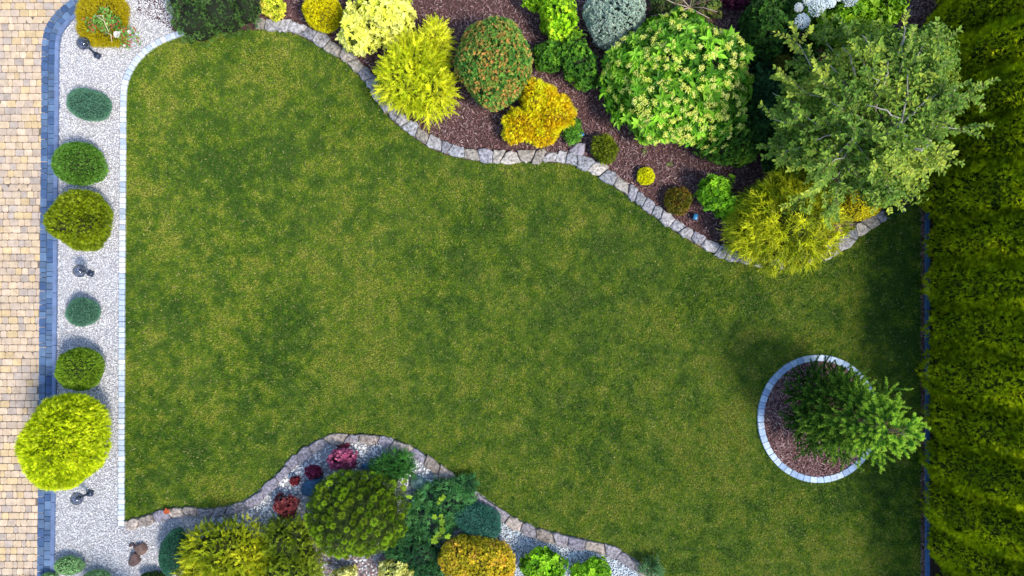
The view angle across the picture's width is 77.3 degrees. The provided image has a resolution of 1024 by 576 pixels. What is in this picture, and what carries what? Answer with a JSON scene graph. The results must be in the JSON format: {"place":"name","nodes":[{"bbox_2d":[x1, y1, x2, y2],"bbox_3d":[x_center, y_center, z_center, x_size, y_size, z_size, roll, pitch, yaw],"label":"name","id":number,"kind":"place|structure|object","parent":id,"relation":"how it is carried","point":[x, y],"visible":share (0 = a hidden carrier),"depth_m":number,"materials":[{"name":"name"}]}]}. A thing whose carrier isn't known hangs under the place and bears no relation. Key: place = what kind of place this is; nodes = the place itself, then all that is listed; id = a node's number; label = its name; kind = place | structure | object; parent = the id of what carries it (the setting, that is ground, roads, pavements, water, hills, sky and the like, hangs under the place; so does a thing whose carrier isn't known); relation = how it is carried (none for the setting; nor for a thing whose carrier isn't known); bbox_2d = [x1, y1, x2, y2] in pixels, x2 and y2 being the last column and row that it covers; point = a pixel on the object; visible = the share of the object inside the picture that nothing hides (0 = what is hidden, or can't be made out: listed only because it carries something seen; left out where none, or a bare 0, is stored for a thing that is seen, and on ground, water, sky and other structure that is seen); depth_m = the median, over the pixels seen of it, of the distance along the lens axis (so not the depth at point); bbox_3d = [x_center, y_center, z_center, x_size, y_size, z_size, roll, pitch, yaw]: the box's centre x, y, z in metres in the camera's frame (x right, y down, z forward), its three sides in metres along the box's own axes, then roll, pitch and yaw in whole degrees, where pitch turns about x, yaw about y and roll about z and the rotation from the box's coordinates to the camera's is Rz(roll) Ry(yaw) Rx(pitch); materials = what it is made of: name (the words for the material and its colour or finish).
{"place":"outdoors","nodes":[
{"label":"outdoors","id":0,"kind":"place"},
{"bbox_2d":[0,0,73,575],"bbox_3d":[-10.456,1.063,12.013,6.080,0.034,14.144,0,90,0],"label":"cobble paving","id":1,"kind":"structure","parent":0,"point":[10,145],"depth_m":12.00,"materials":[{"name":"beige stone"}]},
{"bbox_2d":[48,0,657,575],"bbox_3d":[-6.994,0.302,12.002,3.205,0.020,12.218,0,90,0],"label":"white gravel","id":2,"kind":"structure","parent":0,"point":[109,485],"depth_m":12.00,"materials":[{"name":"white gravel"}]},
{"bbox_2d":[41,572,58,575],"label":"cushion shrub","id":3,"kind":"object","parent":2,"relation":"on","point":[49,574],"visible":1,"depth_m":11.88,"materials":[{"name":"green plant"}]},
{"bbox_2d":[37,0,79,575],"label":"slate paver band","id":4,"kind":"object","parent":2,"relation":"on","point":[59,18],"visible":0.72,"depth_m":11.99,"materials":[{"name":"stone"}]},
{"bbox_2d":[50,12,76,572],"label":"slate kerb","id":5,"kind":"structure","parent":2,"relation":"on","point":[65,25],"depth_m":11.97,"materials":[{"name":"stone"}]},
{"bbox_2d":[13,392,114,491],"bbox_3d":[-7.806,2.692,11.136,1.282,1.739,1.784,0,90,0],"label":"globe thuja","id":6,"kind":"object","parent":2,"relation":"on","point":[61,443],"visible":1,"depth_m":10.78,"materials":[{"name":"yellow plant"}]},
{"bbox_2d":[54,555,85,575],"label":"cushion shrub","id":7,"kind":"object","parent":2,"relation":"on","point":[69,565],"visible":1,"depth_m":11.77,"materials":[{"name":"green plant"}]},
{"bbox_2d":[41,188,114,252],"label":"globe thuja","id":8,"kind":"object","parent":2,"relation":"on","point":[79,220],"visible":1,"depth_m":11.23,"materials":[{"name":"green plant"}]},
{"bbox_2d":[53,346,105,392],"bbox_3d":[-7.883,1.478,11.606,0.882,0.799,0.859,0,90,0],"label":"globe shrub","id":9,"kind":"object","parent":2,"relation":"on","point":[80,369],"visible":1,"depth_m":11.42,"materials":[{"name":"green plant"}]},
{"bbox_2d":[50,141,109,186],"bbox_3d":[-7.864,-2.255,11.597,0.925,0.818,0.828,0,90,0],"label":"globe shrub","id":10,"kind":"object","parent":2,"relation":"on","point":[78,163],"visible":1,"depth_m":11.44,"materials":[{"name":"green plant"}]},
{"bbox_2d":[70,489,94,504],"bbox_3d":[-7.874,3.812,11.750,0.227,0.539,0.227,0,90,0],"label":"garden lamp","id":11,"kind":"object","parent":2,"relation":"on","point":[89,492],"visible":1,"depth_m":11.62,"materials":[{"name":"metal"}]},
{"bbox_2d":[64,297,101,326],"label":"globe shrub","id":12,"kind":"object","parent":2,"relation":"on","point":[82,311],"visible":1,"depth_m":11.68,"materials":[{"name":"green plant"}]},
{"bbox_2d":[72,265,94,276],"bbox_3d":[-7.836,-0.309,11.750,0.246,0.539,0.227,0,90,0],"label":"garden lamp","id":13,"kind":"object","parent":2,"relation":"on","point":[89,273],"visible":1,"depth_m":11.60,"materials":[{"name":"metal"}]},
{"bbox_2d":[76,37,101,59],"bbox_3d":[-7.759,-4.412,11.750,0.227,0.539,0.262,0,90,0],"label":"garden lamp","id":14,"kind":"object","parent":2,"relation":"on","point":[97,55],"visible":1,"depth_m":11.62,"materials":[{"name":"metal"}]},
{"bbox_2d":[66,87,112,121],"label":"globe shrub","id":15,"kind":"object","parent":2,"relation":"on","point":[86,104],"visible":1,"depth_m":11.62,"materials":[{"name":"green plant"}]},
{"bbox_2d":[84,569,110,575],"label":"cushion shrub","id":16,"kind":"object","parent":2,"relation":"on","point":[98,572],"visible":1,"depth_m":11.85,"materials":[{"name":"green plant"}]},
{"bbox_2d":[73,0,130,48],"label":"juniper shrub","id":17,"kind":"object","parent":2,"relation":"on","point":[89,10],"visible":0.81,"depth_m":11.65,"materials":[{"name":"yellow plant"}]},
{"bbox_2d":[81,6,140,52],"bbox_3d":[-7.195,-4.627,11.598,1.022,0.810,0.623,43,90,0],"label":"rose bush","id":18,"kind":"object","parent":2,"relation":"on","point":[107,21],"visible":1,"depth_m":11.44,"materials":[{"name":"green plant"}]},
{"bbox_2d":[128,552,141,565],"bbox_3d":[-7.062,5.098,11.976,0.202,0.158,0.286,30,90,0],"label":"rock","id":19,"kind":"object","parent":2,"relation":"on","point":[135,559],"visible":0.99,"depth_m":11.93,"materials":[{"name":"brown stone"}]},
{"bbox_2d":[133,542,148,554],"bbox_3d":[-6.950,4.883,11.969,0.237,0.178,0.235,-28,90,0],"label":"rock","id":20,"kind":"object","parent":2,"relation":"on","point":[140,548],"visible":1,"depth_m":11.92,"materials":[{"name":"brown stone"}]},
{"bbox_2d":[118,31,183,525],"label":"sett kerb","id":21,"kind":"structure","parent":2,"relation":"on","point":[140,55],"depth_m":11.96,"materials":[{"name":"stone"}]},
{"bbox_2d":[141,570,168,575],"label":"dwarf conifer","id":22,"kind":"object","parent":2,"relation":"on","point":[153,573],"visible":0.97,"depth_m":11.85,"materials":[{"name":"green plant"}]},
{"bbox_2d":[158,527,189,575],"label":"dwarf conifer","id":23,"kind":"object","parent":2,"relation":"on","point":[167,559],"visible":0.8,"depth_m":11.56,"materials":[{"name":"green plant"}]},
{"bbox_2d":[170,513,279,575],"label":"golden juniper","id":24,"kind":"object","parent":2,"relation":"on","point":[227,552],"visible":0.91,"depth_m":11.40,"materials":[{"name":"yellow plant"}]},
{"bbox_2d":[272,492,299,520],"bbox_3d":[-4.200,4.032,11.830,0.505,0.354,0.485,19,90,0],"label":"barberry","id":25,"kind":"object","parent":2,"relation":"on","point":[284,507],"visible":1,"depth_m":11.74,"materials":[{"name":"red plant"}]},
{"bbox_2d":[250,512,328,575],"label":"golden juniper","id":26,"kind":"object","parent":2,"relation":"on","point":[291,545],"visible":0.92,"depth_m":11.51,"materials":[{"name":"green plant"}]},
{"bbox_2d":[301,476,322,496],"bbox_3d":[-3.770,3.692,11.966,0.301,0.185,0.490,26,90,0],"label":"boulder","id":27,"kind":"object","parent":2,"relation":"on","point":[308,486],"visible":0.83,"depth_m":11.92,"materials":[{"name":"blue stone"}]},
{"bbox_2d":[304,464,323,479],"bbox_3d":[-3.667,3.415,11.853,0.348,0.303,0.308,0,90,0],"label":"barberry","id":28,"kind":"object","parent":2,"relation":"on","point":[312,471],"visible":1,"depth_m":11.78,"materials":[{"name":"purple plant"}]},
{"bbox_2d":[326,448,357,470],"bbox_3d":[-3.105,3.171,11.745,0.569,0.523,0.472,0,90,0],"label":"barberry","id":29,"kind":"object","parent":2,"relation":"on","point":[341,458],"visible":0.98,"depth_m":11.66,"materials":[{"name":"pink plant"}]},
{"bbox_2d":[329,563,357,575],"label":"variegated euonymus","id":30,"kind":"object","parent":2,"relation":"on","point":[349,570],"visible":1,"depth_m":11.74,"materials":[{"name":"yellow plant"}]},
{"bbox_2d":[310,538,390,575],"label":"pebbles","id":31,"kind":"object","parent":2,"relation":"on","point":[331,563],"visible":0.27,"depth_m":11.97,"materials":[{"name":"white gravel"}]},
{"bbox_2d":[211,442,491,575],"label":"white pebbles","id":32,"kind":"object","parent":2,"relation":"on","point":[288,476],"visible":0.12,"depth_m":11.99,"materials":[{"name":"white gravel"}]},
{"bbox_2d":[289,475,300,485],"bbox_3d":[-4.040,3.592,11.900,0.212,0.216,0.176,0,90,0],"label":"barberry","id":33,"kind":"object","parent":32,"relation":"on","point":[295,480],"visible":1,"depth_m":11.85,"materials":[{"name":"red plant"}]},
{"bbox_2d":[303,469,411,559],"bbox_3d":[-2.793,4.033,11.399,1.968,1.215,1.703,0,90,0],"label":"mountain pine","id":34,"kind":"object","parent":32,"relation":"on","point":[354,516],"visible":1,"depth_m":11.12,"materials":[{"name":"green plant"}]},
{"bbox_2d":[403,470,479,544],"bbox_3d":[-1.309,4.002,11.742,1.157,0.533,1.745,38,90,0],"label":"creeping juniper","id":35,"kind":"object","parent":32,"relation":"on","point":[459,492],"visible":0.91,"depth_m":11.67,"materials":[{"name":"green plant"}]},
{"bbox_2d":[431,514,450,544],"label":"seedling","id":36,"kind":"object","parent":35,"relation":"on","point":[437,533],"visible":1,"depth_m":11.46,"materials":[{"name":"green plant"}]},
{"bbox_2d":[124,433,655,575],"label":"stone edging","id":37,"kind":"object","parent":2,"relation":"on","point":[527,529],"visible":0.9,"depth_m":11.94,"materials":[{"name":"grey stone"}]},
{"bbox_2d":[365,446,418,486],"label":"creeping juniper","id":38,"kind":"object","parent":2,"relation":"on","point":[398,467],"visible":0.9,"depth_m":11.68,"materials":[{"name":"green plant"}]},
{"bbox_2d":[378,558,414,575],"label":"variegated euonymus","id":39,"kind":"object","parent":2,"relation":"on","point":[389,568],"visible":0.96,"depth_m":11.65,"materials":[{"name":"yellow plant"}]},
{"bbox_2d":[401,479,412,498],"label":"seedling","id":40,"kind":"object","parent":2,"relation":"on","point":[404,489],"visible":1,"depth_m":11.21,"materials":[{"name":"green plant"}]},
{"bbox_2d":[382,525,448,575],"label":"creeping juniper","id":41,"kind":"object","parent":2,"relation":"on","point":[416,555],"visible":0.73,"depth_m":11.72,"materials":[{"name":"green plant"}]},
{"bbox_2d":[410,476,427,491],"bbox_3d":[-1.749,3.664,11.939,0.340,0.240,0.298,0,90,0],"label":"boulder","id":42,"kind":"object","parent":2,"relation":"on","point":[417,483],"visible":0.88,"depth_m":11.87,"materials":[{"name":"stone"}]},
{"bbox_2d":[437,533,515,575],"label":"spirea","id":43,"kind":"object","parent":2,"relation":"on","point":[463,555],"visible":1,"depth_m":11.34,"materials":[{"name":"yellow plant"}]},
{"bbox_2d":[453,502,501,538],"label":"dwarf conifer","id":44,"kind":"object","parent":2,"relation":"on","point":[481,519],"visible":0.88,"depth_m":11.64,"materials":[{"name":"green plant"}]},
{"bbox_2d":[518,546,568,575],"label":"leafy bush","id":45,"kind":"object","parent":2,"relation":"on","point":[544,562],"visible":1,"depth_m":11.60,"materials":[{"name":"green plant"}]},
{"bbox_2d":[495,522,637,575],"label":"pale grit","id":46,"kind":"object","parent":2,"relation":"on","point":[557,550],"visible":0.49,"depth_m":11.99,"materials":[{"name":"white gravel"}]},
{"bbox_2d":[568,556,611,575],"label":"leafy bush","id":47,"kind":"object","parent":2,"relation":"on","point":[592,566],"visible":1,"depth_m":11.70,"materials":[{"name":"green plant"}]},
{"bbox_2d":[125,30,920,575],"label":"lawn","id":48,"kind":"structure","parent":0,"point":[513,288],"depth_m":12.00,"materials":[{"name":"green plant"}]},
{"bbox_2d":[638,552,665,575],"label":"leafy bush","id":49,"kind":"object","parent":48,"relation":"on","point":[655,569],"visible":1,"depth_m":11.79,"materials":[{"name":"green plant"}]},
{"bbox_2d":[761,361,862,477],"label":"bark mulch","id":50,"kind":"object","parent":48,"relation":"on","point":[785,439],"visible":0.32,"depth_m":11.96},
{"bbox_2d":[779,350,930,474],"bbox_3d":[5.629,2.117,10.615,1.827,2.775,2.061,0,90,0],"label":"spruce tree","id":51,"kind":"object","parent":50,"relation":"on","point":[852,409],"visible":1,"depth_m":10.59,"materials":[{"name":"green plant"}]},
{"bbox_2d":[757,355,873,482],"bbox_3d":[5.730,2.445,11.997,2.275,0.106,2.390,0,90,0],"label":"sett ring","id":52,"kind":"object","parent":48,"relation":"on","point":[773,380],"visible":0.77,"depth_m":11.95,"materials":[{"name":"stone"}]},
{"bbox_2d":[137,0,953,264],"bbox_3d":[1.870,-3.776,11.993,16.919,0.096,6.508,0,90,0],"label":"bark mulch","id":53,"kind":"object","parent":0,"point":[574,100],"visible":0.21,"depth_m":11.99,"materials":[{"name":"brown wood"}]},
{"bbox_2d":[164,0,262,46],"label":"mountain pine","id":54,"kind":"object","parent":53,"relation":"on","point":[196,20],"visible":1,"depth_m":11.39,"materials":[{"name":"green plant"}]},
{"bbox_2d":[260,0,286,21],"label":"spirea","id":55,"kind":"object","parent":53,"relation":"on","point":[271,9],"visible":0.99,"depth_m":11.70,"materials":[{"name":"yellow plant"}]},
{"bbox_2d":[302,0,342,33],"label":"yellow conifer","id":56,"kind":"object","parent":53,"relation":"on","point":[323,16],"visible":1,"depth_m":11.54,"materials":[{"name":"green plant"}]},
{"bbox_2d":[335,0,417,57],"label":"variegated dogwood","id":57,"kind":"object","parent":53,"relation":"on","point":[373,26],"visible":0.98,"depth_m":11.17,"materials":[{"name":"yellow plant"}]},
{"bbox_2d":[370,13,464,131],"bbox_3d":[-1.713,-3.914,11.427,1.702,1.160,2.122,0,90,0],"label":"golden juniper","id":58,"kind":"object","parent":53,"relation":"on","point":[419,79],"visible":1,"depth_m":11.27,"materials":[{"name":"yellow plant"}]},
{"bbox_2d":[452,15,533,111],"bbox_3d":[-0.311,-4.041,11.348,1.430,1.317,1.520,-42,90,0],"label":"bronze globe","id":59,"kind":"object","parent":53,"relation":"on","point":[493,61],"visible":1,"depth_m":10.99,"materials":[{"name":"green plant"}]},
{"bbox_2d":[501,77,578,148],"bbox_3d":[0.503,-3.092,11.581,1.270,0.852,1.369,29,90,0],"label":"gold cypress","id":60,"kind":"object","parent":53,"relation":"on","point":[544,114],"visible":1,"depth_m":11.52,"materials":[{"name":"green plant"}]},
{"bbox_2d":[520,0,580,42],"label":"leafy bush","id":61,"kind":"object","parent":53,"relation":"on","point":[560,18],"visible":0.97,"depth_m":11.38,"materials":[{"name":"green plant"}]},
{"bbox_2d":[532,29,598,91],"bbox_3d":[1.004,-4.127,11.670,1.279,0.675,1.055,0,90,0],"label":"leafy bush","id":62,"kind":"object","parent":53,"relation":"on","point":[574,58],"visible":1,"depth_m":11.54,"materials":[{"name":"green plant"}]},
{"bbox_2d":[560,118,583,145],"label":"leafy bush","id":63,"kind":"object","parent":53,"relation":"on","point":[572,135],"visible":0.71,"depth_m":11.78,"materials":[{"name":"green plant"}]},
{"bbox_2d":[568,143,585,156],"bbox_3d":[1.202,-2.576,11.964,0.309,0.187,0.288,10,90,0],"label":"rock","id":64,"kind":"object","parent":53,"relation":"on","point":[577,148],"visible":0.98,"depth_m":11.90,"materials":[{"name":"white stone"}]},
{"bbox_2d":[255,18,905,269],"bbox_3d":[1.035,-2.441,11.974,12.657,0.133,2.007,17,90,0],"label":"stone edging","id":65,"kind":"object","parent":53,"relation":"on","point":[537,157],"visible":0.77,"depth_m":11.93,"materials":[{"name":"grey stone"}]},
{"bbox_2d":[590,133,619,164],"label":"dwarf conifer","id":66,"kind":"object","parent":53,"relation":"on","point":[605,148],"visible":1,"depth_m":11.69,"materials":[{"name":"green plant"}]},
{"bbox_2d":[582,0,645,50],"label":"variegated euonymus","id":67,"kind":"object","parent":53,"relation":"on","point":[611,22],"visible":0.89,"depth_m":11.27,"materials":[{"name":"grey plant"}]},
{"bbox_2d":[637,167,655,185],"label":"yellow conifer","id":68,"kind":"object","parent":53,"relation":"on","point":[645,175],"visible":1,"depth_m":11.83,"materials":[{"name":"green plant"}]},
{"bbox_2d":[596,4,755,155],"bbox_3d":[2.947,-3.683,11.248,2.858,1.525,2.624,0,90,0],"label":"flowering shrub","id":69,"kind":"object","parent":53,"relation":"on","point":[675,76],"visible":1,"depth_m":10.96,"materials":[{"name":"green plant"}]},
{"bbox_2d":[663,186,693,215],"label":"dwarf conifer","id":70,"kind":"object","parent":53,"relation":"on","point":[678,201],"visible":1,"depth_m":11.74,"materials":[{"name":"brown plant"}]},
{"bbox_2d":[646,0,722,22],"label":"twiggy shrub","id":71,"kind":"object","parent":53,"relation":"on","point":[658,8],"visible":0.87,"depth_m":11.67,"materials":[{"name":"brown plant"}]},
{"bbox_2d":[692,173,741,220],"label":"leafy bush","id":72,"kind":"object","parent":53,"relation":"on","point":[715,194],"visible":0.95,"depth_m":11.51,"materials":[{"name":"green plant"}]},
{"bbox_2d":[692,120,761,167],"bbox_3d":[3.966,-2.612,11.633,1.149,0.750,0.959,35,90,0],"label":"leafy bush","id":73,"kind":"object","parent":53,"relation":"on","point":[742,151],"visible":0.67,"depth_m":11.52,"materials":[{"name":"green plant"}]},
{"bbox_2d":[721,0,751,10],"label":"barberry","id":74,"kind":"object","parent":53,"relation":"on","point":[734,4],"visible":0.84,"depth_m":11.68,"materials":[{"name":"purple plant"}]},
{"bbox_2d":[744,95,777,152],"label":"leafy bush","id":75,"kind":"object","parent":53,"relation":"on","point":[763,130],"visible":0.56,"depth_m":11.62,"materials":[{"name":"green plant"}]},
{"bbox_2d":[744,57,794,121],"bbox_3d":[4.681,-3.639,11.685,0.903,0.644,1.343,-21,90,0],"label":"leafy bush","id":76,"kind":"object","parent":53,"relation":"on","point":[763,86],"visible":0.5,"depth_m":11.53,"materials":[{"name":"green plant"}]},
{"bbox_2d":[737,0,808,66],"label":"leafy bush","id":77,"kind":"object","parent":53,"relation":"on","point":[759,21],"visible":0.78,"depth_m":11.21,"materials":[{"name":"green plant"}]},
{"bbox_2d":[771,54,791,72],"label":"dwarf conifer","id":78,"kind":"object","parent":53,"relation":"on","point":[779,61],"visible":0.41,"depth_m":11.33,"materials":[{"name":"green plant"}]},
{"bbox_2d":[716,165,857,278],"bbox_3d":[4.869,-1.218,11.281,2.344,1.488,2.130,0,90,0],"label":"threadleaf cypress","id":79,"kind":"object","parent":53,"relation":"on","point":[763,229],"visible":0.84,"depth_m":11.13,"materials":[{"name":"yellow plant"}]},
{"bbox_2d":[794,0,909,53],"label":"hydrangea","id":80,"kind":"object","parent":53,"relation":"on","point":[868,10],"visible":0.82,"depth_m":10.94,"materials":[{"name":"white plant"}]},
{"bbox_2d":[835,189,880,221],"bbox_3d":[6.331,-1.525,11.727,0.970,0.563,0.622,0,90,0],"label":"variegated euonymus","id":81,"kind":"object","parent":53,"relation":"on","point":[857,211],"visible":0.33,"depth_m":11.57,"materials":[{"name":"yellow plant"}]},
{"bbox_2d":[756,9,1000,229],"bbox_3d":[5.621,-2.793,10.412,3.400,3.179,3.722,0,90,0],"label":"broadleaf tree","id":82,"kind":"object","parent":53,"relation":"on","point":[879,141],"visible":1,"depth_m":9.67,"materials":[{"name":"green plant"}]},
{"bbox_2d":[884,202,903,218],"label":"leafy bush","id":83,"kind":"object","parent":53,"relation":"on","point":[895,213],"visible":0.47,"depth_m":11.76,"materials":[{"name":"green plant"}]},
{"bbox_2d":[922,0,1023,46],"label":"hedge thuja","id":84,"kind":"object","parent":53,"relation":"on","point":[966,14],"visible":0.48,"depth_m":10.81,"materials":[{"name":"green plant"}]},
{"bbox_2d":[760,37,821,173],"bbox_3d":[5.109,-3.328,11.630,1.021,0.759,2.516,0,90,0],"label":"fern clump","id":85,"kind":"object","parent":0,"point":[766,164],"visible":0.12,"depth_m":11.57,"materials":[{"name":"green plant"}]},
{"bbox_2d":[906,205,973,575],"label":"hedge soil","id":86,"kind":"structure","parent":0,"point":[934,568],"depth_m":12.01,"materials":[{"name":"brown soil"}]},
{"bbox_2d":[919,197,925,575],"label":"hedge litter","id":87,"kind":"object","parent":86,"relation":"on","point":[922,400],"visible":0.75,"depth_m":11.98,"materials":[{"name":"brown plant"}]},
{"bbox_2d":[924,212,929,575],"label":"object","id":88,"kind":"structure","parent":86,"relation":"on","point":[927,396],"depth_m":11.95,"materials":[{"name":"concrete"}]},
{"bbox_2d":[915,343,1023,417],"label":"hedge thuja","id":89,"kind":"object","parent":86,"relation":"on","point":[999,381],"visible":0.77,"depth_m":10.62,"materials":[{"name":"green plant"}]},
{"bbox_2d":[917,254,1023,315],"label":"hedge thuja","id":90,"kind":"object","parent":86,"relation":"on","point":[999,285],"visible":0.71,"depth_m":10.71,"materials":[{"name":"green plant"}]},
{"bbox_2d":[918,430,1023,515],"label":"hedge thuja","id":91,"kind":"object","parent":86,"relation":"on","point":[998,481],"visible":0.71,"depth_m":10.64,"materials":[{"name":"green plant"}]},
{"bbox_2d":[919,476,1023,569],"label":"hedge thuja","id":92,"kind":"object","parent":86,"relation":"on","point":[996,529],"visible":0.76,"depth_m":10.62,"materials":[{"name":"green plant"}]},
{"bbox_2d":[920,388,1023,465],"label":"hedge thuja","id":93,"kind":"object","parent":86,"relation":"on","point":[962,425],"visible":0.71,"depth_m":10.63,"materials":[{"name":"green plant"}]},
{"bbox_2d":[920,301,1023,363],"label":"hedge thuja","id":94,"kind":"object","parent":86,"relation":"on","point":[1003,333],"visible":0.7,"depth_m":10.64,"materials":[{"name":"green plant"}]},
{"bbox_2d":[922,205,1023,268],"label":"hedge thuja","id":95,"kind":"object","parent":86,"relation":"on","point":[993,237],"visible":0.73,"depth_m":10.68,"materials":[{"name":"green plant"}]},
{"bbox_2d":[925,519,1023,575],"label":"hedge thuja","id":96,"kind":"object","parent":86,"relation":"on","point":[970,560],"visible":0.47,"depth_m":10.95,"materials":[{"name":"green plant"}]},
{"bbox_2d":[916,153,1023,227],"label":"hedge thuja","id":97,"kind":"object","parent":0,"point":[984,191],"visible":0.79,"depth_m":10.65,"materials":[{"name":"green plant"}]},
{"bbox_2d":[930,105,1023,177],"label":"hedge thuja","id":98,"kind":"object","parent":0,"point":[1001,139],"visible":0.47,"depth_m":10.44,"materials":[{"name":"green plant"}]},
{"bbox_2d":[932,56,1023,139],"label":"hedge thuja","id":99,"kind":"object","parent":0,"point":[1006,92],"visible":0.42,"depth_m":10.30,"materials":[{"name":"green plant"}]},
{"bbox_2d":[947,11,1023,88],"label":"hedge thuja","id":100,"kind":"object","parent":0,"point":[997,45],"visible":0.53,"depth_m":10.39,"materials":[{"name":"green plant"}]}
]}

